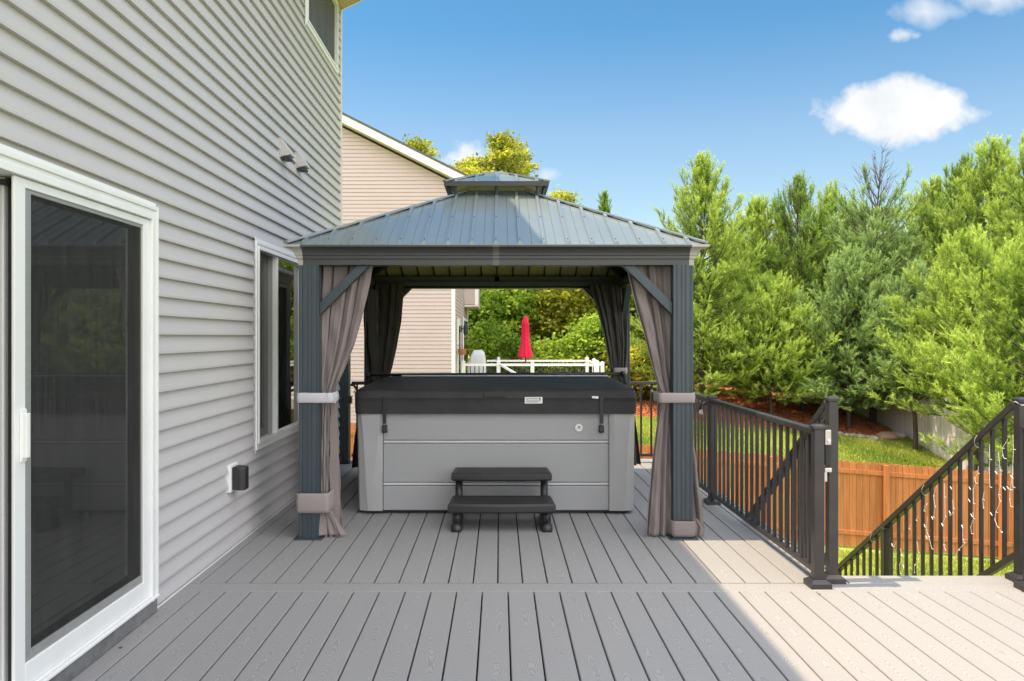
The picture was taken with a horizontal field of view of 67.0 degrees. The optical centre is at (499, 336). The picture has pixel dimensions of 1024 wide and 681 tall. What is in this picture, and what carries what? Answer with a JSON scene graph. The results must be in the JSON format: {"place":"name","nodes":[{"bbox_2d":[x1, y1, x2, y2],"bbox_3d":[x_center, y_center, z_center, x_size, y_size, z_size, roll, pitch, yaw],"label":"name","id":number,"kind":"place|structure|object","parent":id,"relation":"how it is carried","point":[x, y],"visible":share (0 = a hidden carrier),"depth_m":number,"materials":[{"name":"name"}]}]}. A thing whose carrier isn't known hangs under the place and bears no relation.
{"place":"outdoors","nodes":[
{"label":"outdoors","id":0,"kind":"place"},
{"bbox_2d":[342,0,1023,270],"label":"sky","id":1,"kind":"structure","parent":0,"point":[613,96],"materials":[{"name":"blue"}]},
{"bbox_2d":[468,355,1013,575],"bbox_3d":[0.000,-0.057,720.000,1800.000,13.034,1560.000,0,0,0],"label":"lawn","id":2,"kind":"structure","parent":0,"point":[842,547],"depth_m":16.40,"materials":[{"name":"plant"}]},
{"bbox_2d":[0,0,362,680],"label":"house","id":3,"kind":"structure","parent":2,"relation":"on","point":[170,176],"depth_m":3.84,"materials":[{"name":"grey plastic"}]},
{"bbox_2d":[0,143,159,680],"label":"sliding door","id":4,"kind":"structure","parent":3,"relation":"in","point":[79,254],"depth_m":3.25,"materials":[{"name":"white plastic"}]},
{"bbox_2d":[252,237,298,453],"bbox_3d":[-1.806,0.061,6.239,0.128,1.559,1.372,0,0,0],"label":"window","id":5,"kind":"structure","parent":3,"relation":"in","point":[276,271],"depth_m":6.11,"materials":[{"name":"white plastic"}]},
{"bbox_2d":[303,0,337,74],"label":"window","id":6,"kind":"structure","parent":3,"relation":"in","point":[321,16],"depth_m":7.89,"materials":[{"name":"white plastic"}]},
{"bbox_2d":[342,112,479,423],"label":"neighbor house","id":7,"kind":"structure","parent":2,"relation":"on","point":[382,172],"depth_m":19.79,"materials":[{"name":"beige"}]},
{"bbox_2d":[457,318,460,372],"bbox_3d":[-1.114,0.625,21.450,0.040,2.250,1.100,0,0,0],"label":"back door","id":8,"kind":"structure","parent":7,"relation":"in","point":[458,320],"depth_m":20.90,"materials":[{"name":"white plastic"}]},
{"bbox_2d":[457,345,466,354],"bbox_3d":[-0.990,0.352,20.700,0.232,0.270,0.232,0,0,-45],"label":"hanging pot","id":9,"kind":"object","parent":7,"relation":"attached to","point":[462,351],"visible":1,"depth_m":20.62,"materials":[{"name":"orange metal"}]},
{"bbox_2d":[463,317,467,372],"bbox_3d":[-1.112,0.575,25.500,0.036,2.350,3.000,0,0,0],"label":"patio door","id":10,"kind":"structure","parent":7,"relation":"in","point":[465,321],"depth_m":25.11,"materials":[{"name":"white plastic"}]},
{"bbox_2d":[402,131,440,158],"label":"leafy tree","id":11,"kind":"object","parent":2,"relation":"on","point":[419,145],"visible":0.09,"depth_m":34.37,"materials":[{"name":"green plant"}]},
{"bbox_2d":[408,512,579,680],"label":"deck framing","id":12,"kind":"object","parent":2,"relation":"on","point":[508,606],"depth_m":4.02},
{"bbox_2d":[71,459,1023,680],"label":"deck","id":13,"kind":"structure","parent":12,"relation":"on","point":[729,595],"depth_m":3.94,"materials":[{"name":"grey wood"}]},
{"bbox_2d":[338,355,356,463],"bbox_3d":[-1.688,0.460,8.590,0.224,1.879,0.180,0,0,0],"label":"corner post","id":14,"kind":"object","parent":13,"relation":"on","point":[345,399],"visible":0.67,"depth_m":8.53,"materials":[{"name":"metal"}]},
{"bbox_2d":[282,171,709,539],"bbox_3d":[-0.022,-0.018,6.705,2.909,2.834,2.909,0,0,0],"label":"gazebo","id":15,"kind":"object","parent":13,"relation":"on","point":[496,230],"visible":0.89,"depth_m":5.37,"materials":[{"name":"metal"}]},
{"bbox_2d":[296,266,372,537],"bbox_3d":[-1.240,0.446,5.536,0.489,1.910,0.530,0,0,-34],"label":"curtain","id":16,"kind":"object","parent":15,"relation":"hanging from","point":[342,314],"visible":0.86,"depth_m":5.45,"materials":[{"name":"grey fabric"}]},
{"bbox_2d":[352,284,403,467],"bbox_3d":[-1.235,0.416,7.652,0.538,1.908,0.571,0,0,0],"label":"curtain","id":17,"kind":"object","parent":15,"relation":"hanging from","point":[382,317],"visible":0.5,"depth_m":7.84,"materials":[{"name":"grey fabric"}]},
{"bbox_2d":[589,284,640,464],"bbox_3d":[1.178,0.382,7.916,0.533,1.840,0.207,0,0,0],"label":"curtain","id":18,"kind":"object","parent":15,"relation":"hanging from","point":[608,299],"visible":0.51,"depth_m":7.85,"materials":[{"name":"grey fabric"}]},
{"bbox_2d":[627,266,704,536],"bbox_3d":[1.176,0.437,5.444,0.564,1.904,0.244,0,0,0],"label":"curtain","id":19,"kind":"object","parent":15,"relation":"hanging from","point":[653,315],"visible":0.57,"depth_m":5.45,"materials":[{"name":"grey fabric"}]},
{"bbox_2d":[355,371,636,511],"bbox_3d":[-0.034,0.856,7.126,2.587,1.080,2.148,0,0,0],"label":"hot tub","id":20,"kind":"object","parent":13,"relation":"on","point":[422,437],"visible":1,"depth_m":6.11,"materials":[{"name":"grey plastic"}]},
{"bbox_2d":[448,467,555,534],"bbox_3d":[0.018,1.222,5.787,0.775,0.405,0.565,0,0,0],"label":"step stool","id":21,"kind":"object","parent":13,"relation":"on","point":[542,504],"visible":1,"depth_m":5.71,"materials":[{"name":"black plastic"}]},
{"bbox_2d":[351,381,656,456],"bbox_3d":[0.055,0.913,8.600,3.390,0.833,0.050,0,0,0],"label":"deck railing","id":22,"kind":"object","parent":13,"relation":"on","point":[640,383],"visible":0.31,"depth_m":8.59,"materials":[{"name":"black metal"}]},
{"bbox_2d":[649,381,831,589],"bbox_3d":[1.757,0.945,6.470,0.175,0.911,4.376,0,0,0],"label":"deck railing","id":23,"kind":"object","parent":13,"relation":"on","point":[813,561],"visible":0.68,"depth_m":5.12,"materials":[{"name":"black metal"}]},
{"bbox_2d":[822,424,831,481],"bbox_3d":[1.835,0.652,4.349,0.042,0.315,0.102,0,0,0],"label":"gate latch","id":24,"kind":"object","parent":23,"relation":"attached to","point":[827,446],"visible":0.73,"depth_m":4.32,"materials":[{"name":"silver metal"}]},
{"bbox_2d":[1013,426,1023,591],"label":"deck railing","id":25,"kind":"object","parent":13,"relation":"on","point":[1019,585],"visible":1,"depth_m":4.29,"materials":[{"name":"black metal"}]},
{"bbox_2d":[449,128,540,178],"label":"leafy tree","id":26,"kind":"object","parent":2,"relation":"on","point":[504,146],"visible":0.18,"depth_m":36.43,"materials":[{"name":"green plant"}]},
{"bbox_2d":[468,315,539,372],"bbox_3d":[-0.116,0.659,28.487,3.329,2.989,3.638,0,0,0],"label":"shrub","id":27,"kind":"object","parent":2,"relation":"on","point":[490,341],"visible":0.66,"depth_m":27.77,"materials":[{"name":"green plant"}]},
{"bbox_2d":[468,289,550,363],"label":"leafy tree","id":28,"kind":"object","parent":2,"relation":"on","point":[508,305],"visible":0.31,"depth_m":29.46,"materials":[{"name":"green plant"}]},
{"bbox_2d":[461,357,603,372],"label":"fence","id":29,"kind":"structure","parent":2,"relation":"on","point":[595,364],"depth_m":20.99,"materials":[{"name":"white wood"}]},
{"bbox_2d":[467,350,485,372],"bbox_3d":[-0.660,1.030,22.300,0.564,1.300,0.720,0,0,0],"label":"covered grill","id":30,"kind":"object","parent":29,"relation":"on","point":[477,357],"visible":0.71,"depth_m":21.99,"materials":[{"name":"white fabric"}]},
{"bbox_2d":[518,315,532,363],"bbox_3d":[0.777,0.530,23.000,0.500,2.340,0.500,0,0,0],"label":"patio umbrella","id":31,"kind":"object","parent":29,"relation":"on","point":[525,351],"visible":0.88,"depth_m":22.90,"materials":[{"name":"red fabric"}]},
{"bbox_2d":[548,184,583,206],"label":"leafy tree","id":32,"kind":"object","parent":2,"relation":"on","point":[566,196],"visible":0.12,"depth_m":39.52,"materials":[{"name":"yellow plant"}]},
{"bbox_2d":[597,190,611,213],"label":"pine tree","id":33,"kind":"object","parent":2,"relation":"on","point":[603,201],"visible":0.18,"depth_m":43.79,"materials":[{"name":"green plant"}]},
{"bbox_2d":[351,422,1013,560],"bbox_3d":[5.928,3.466,16.262,23.855,3.752,0.155,0,0,0],"label":"cedar fence","id":34,"kind":"object","parent":2,"relation":"on","point":[866,499],"visible":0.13,"depth_m":16.32,"materials":[{"name":"orange wood"}]},
{"bbox_2d":[522,368,891,436],"bbox_3d":[6.625,2.359,30.600,12.250,2.002,14.800,0,0,0],"label":"mulch bed","id":35,"kind":"object","parent":2,"relation":"on","point":[760,407],"visible":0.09,"depth_m":26.36,"materials":[{"name":"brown wood"}]},
{"bbox_2d":[516,291,560,344],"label":"leafy tree","id":36,"kind":"object","parent":35,"relation":"on","point":[538,328],"visible":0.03,"depth_m":31.89,"materials":[{"name":"green plant"}]},
{"bbox_2d":[520,289,595,340],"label":"leafy tree","id":37,"kind":"object","parent":35,"relation":"on","point":[561,309],"visible":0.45,"depth_m":29.53,"materials":[{"name":"green plant"}]},
{"bbox_2d":[513,334,602,372],"bbox_3d":[2.081,1.086,27.694,3.246,2.383,3.362,0,0,0],"label":"shrub","id":38,"kind":"object","parent":35,"relation":"on","point":[549,350],"visible":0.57,"depth_m":26.99,"materials":[{"name":"green plant"}]},
{"bbox_2d":[513,298,632,371],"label":"leafy tree","id":39,"kind":"object","parent":35,"relation":"on","point":[531,306],"depth_m":32.05,"materials":[{"name":"green plant"}]},
{"bbox_2d":[545,311,610,377],"bbox_3d":[3.199,0.617,27.873,3.538,3.448,3.087,0,0,0],"label":"shrub","id":40,"kind":"object","parent":35,"relation":"on","point":[587,331],"visible":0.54,"depth_m":27.36,"materials":[{"name":"green plant"}]},
{"bbox_2d":[577,290,645,366],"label":"leafy tree","id":41,"kind":"object","parent":35,"relation":"on","point":[641,334],"visible":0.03,"depth_m":29.58,"materials":[{"name":"green plant"}]},
{"bbox_2d":[590,338,698,402],"bbox_3d":[4.936,1.315,26.941,4.003,2.536,3.945,0,0,0],"label":"shrub","id":42,"kind":"object","parent":35,"relation":"on","point":[636,359],"visible":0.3,"depth_m":26.48,"materials":[{"name":"green plant"}]},
{"bbox_2d":[630,231,731,385],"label":"pine tree","id":43,"kind":"object","parent":35,"relation":"on","point":[636,336],"visible":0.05,"depth_m":29.18,"materials":[{"name":"green plant"}]},
{"bbox_2d":[630,150,786,412],"bbox_3d":[6.740,-1.754,25.724,5.933,8.997,5.550,0,0,0],"label":"pine tree","id":44,"kind":"object","parent":35,"relation":"on","point":[701,186],"visible":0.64,"depth_m":24.93,"materials":[{"name":"green plant"}]},
{"bbox_2d":[698,204,778,383],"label":"leafy tree","id":45,"kind":"object","parent":35,"relation":"on","point":[707,252],"visible":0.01,"depth_m":33.42,"materials":[{"name":"green plant"}]},
{"bbox_2d":[693,268,849,414],"bbox_3d":[8.806,0.336,24.946,4.963,5.222,4.433,0,0,0],"label":"pine tree","id":46,"kind":"object","parent":35,"relation":"on","point":[775,367],"visible":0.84,"depth_m":24.35,"materials":[{"name":"green plant"}]},
{"bbox_2d":[693,193,855,400],"bbox_3d":[9.591,-1.405,28.284,5.730,7.996,5.895,0,0,-28],"label":"pine tree","id":47,"kind":"object","parent":35,"relation":"on","point":[757,206],"visible":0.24,"depth_m":28.02,"materials":[{"name":"green plant"}]},
{"bbox_2d":[722,170,875,411],"bbox_3d":[10.753,-1.542,27.038,5.778,8.781,6.120,0,0,0],"label":"pine tree","id":48,"kind":"object","parent":35,"relation":"on","point":[802,207],"visible":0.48,"depth_m":26.61,"materials":[{"name":"green plant"}]},
{"bbox_2d":[764,241,919,428],"bbox_3d":[11.003,0.067,24.638,4.975,6.241,4.577,0,0,-33],"label":"pine tree","id":49,"kind":"object","parent":35,"relation":"on","point":[846,275],"visible":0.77,"depth_m":24.21,"materials":[{"name":"green plant"}]},
{"bbox_2d":[785,142,949,422],"bbox_3d":[12.799,-1.665,26.192,5.920,9.629,5.868,0,0,-23],"label":"pine tree","id":50,"kind":"object","parent":35,"relation":"on","point":[872,236],"visible":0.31,"depth_m":25.57,"materials":[{"name":"green plant"}]},
{"bbox_2d":[876,431,898,439],"bbox_3d":[12.113,3.106,24.125,0.704,0.297,0.479,0,0,9],"label":"boulder","id":51,"kind":"object","parent":35,"relation":"on","point":[887,435],"visible":0.77,"depth_m":23.98,"materials":[{"name":"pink stone"}]},
{"bbox_2d":[892,431,906,438],"bbox_3d":[12.569,3.148,24.379,0.518,0.325,0.486,0,0,26],"label":"boulder","id":52,"kind":"object","parent":35,"relation":"on","point":[901,435],"visible":0.48,"depth_m":24.20,"materials":[{"name":"stone"}]},
{"bbox_2d":[784,179,884,395],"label":"pine tree","id":53,"kind":"object","parent":2,"relation":"on","point":[827,197],"visible":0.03,"depth_m":29.67,"materials":[{"name":"green plant"}]},
{"bbox_2d":[807,199,900,375],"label":"pine tree","id":54,"kind":"object","parent":2,"relation":"on","point":[841,216],"visible":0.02,"depth_m":28.75,"materials":[{"name":"green plant"}]},
{"bbox_2d":[869,435,879,439],"bbox_3d":[11.556,3.131,23.797,0.323,0.187,0.307,0,0,-33],"label":"edging stone","id":55,"kind":"object","parent":2,"relation":"on","point":[875,437],"visible":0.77,"depth_m":23.71,"materials":[{"name":"grey stone"}]},
{"bbox_2d":[857,203,931,284],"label":"leafy tree","id":56,"kind":"object","parent":2,"relation":"on","point":[901,211],"depth_m":35.42,"materials":[{"name":"green plant"}]},
{"bbox_2d":[853,256,975,449],"bbox_3d":[12.611,0.581,23.091,3.839,6.002,3.657,0,0,0],"label":"pine tree","id":57,"kind":"object","parent":2,"relation":"on","point":[909,291],"visible":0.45,"depth_m":22.87,"materials":[{"name":"green plant"}]},
{"bbox_2d":[840,367,1013,473],"bbox_3d":[12.806,2.796,22.265,0.124,4.163,15.563,0,0,3],"label":"weathered fence","id":58,"kind":"object","parent":2,"relation":"on","point":[894,418],"visible":0.21,"depth_m":23.07,"materials":[{"name":"grey wood"}]},
{"bbox_2d":[880,174,990,289],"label":"pine tree","id":59,"kind":"object","parent":2,"relation":"on","point":[933,188],"visible":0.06,"depth_m":28.78,"materials":[{"name":"green plant"}]},
{"bbox_2d":[866,223,1023,470],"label":"pine tree","id":60,"kind":"object","parent":2,"relation":"on","point":[970,257],"visible":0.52,"depth_m":20.05,"materials":[{"name":"green plant"}]},
{"bbox_2d":[883,151,1014,399],"bbox_3d":[15.212,-1.375,25.489,6.196,9.614,6.176,0,0,0],"label":"pine tree","id":61,"kind":"object","parent":2,"relation":"on","point":[957,172],"visible":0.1,"depth_m":25.29,"materials":[{"name":"green plant"}]},
{"bbox_2d":[903,132,1023,371],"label":"pine tree","id":62,"kind":"object","parent":2,"relation":"on","point":[988,177],"visible":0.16,"depth_m":24.21,"materials":[{"name":"green plant"}]},
{"bbox_2d":[907,221,1023,467],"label":"pine tree","id":63,"kind":"object","parent":2,"relation":"on","point":[1002,374],"visible":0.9,"depth_m":17.64,"materials":[{"name":"green plant"}]},
{"bbox_2d":[909,130,1023,418],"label":"pine tree","id":64,"kind":"object","parent":2,"relation":"on","point":[1016,192],"visible":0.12,"depth_m":22.46,"materials":[{"name":"green plant"}]},
{"bbox_3d":[2.450,3.005,6.667,1.040,3.090,4.304,0,0,0],"label":"deck stairs","id":65,"kind":"object","parent":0,"visible":0},
{"bbox_2d":[748,396,845,583],"bbox_3d":[1.905,2.304,6.300,0.114,3.927,3.854,0,0,0],"label":"stair railing","id":66,"kind":"object","parent":65,"relation":"attached to","point":[827,411],"visible":0.34,"depth_m":4.41,"materials":[{"name":"black metal"}]},
{"bbox_2d":[838,397,1023,581],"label":"stair railing","id":67,"kind":"object","parent":65,"relation":"attached to","point":[884,529],"visible":0.56,"depth_m":4.97,"materials":[{"name":"black metal"}]},
{"bbox_2d":[870,401,1023,573],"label":"icicle lights","id":68,"kind":"object","parent":67,"relation":"hanging from","point":[1012,478],"visible":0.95,"depth_m":4.76,"materials":[{"name":"white plastic"}]}
]}

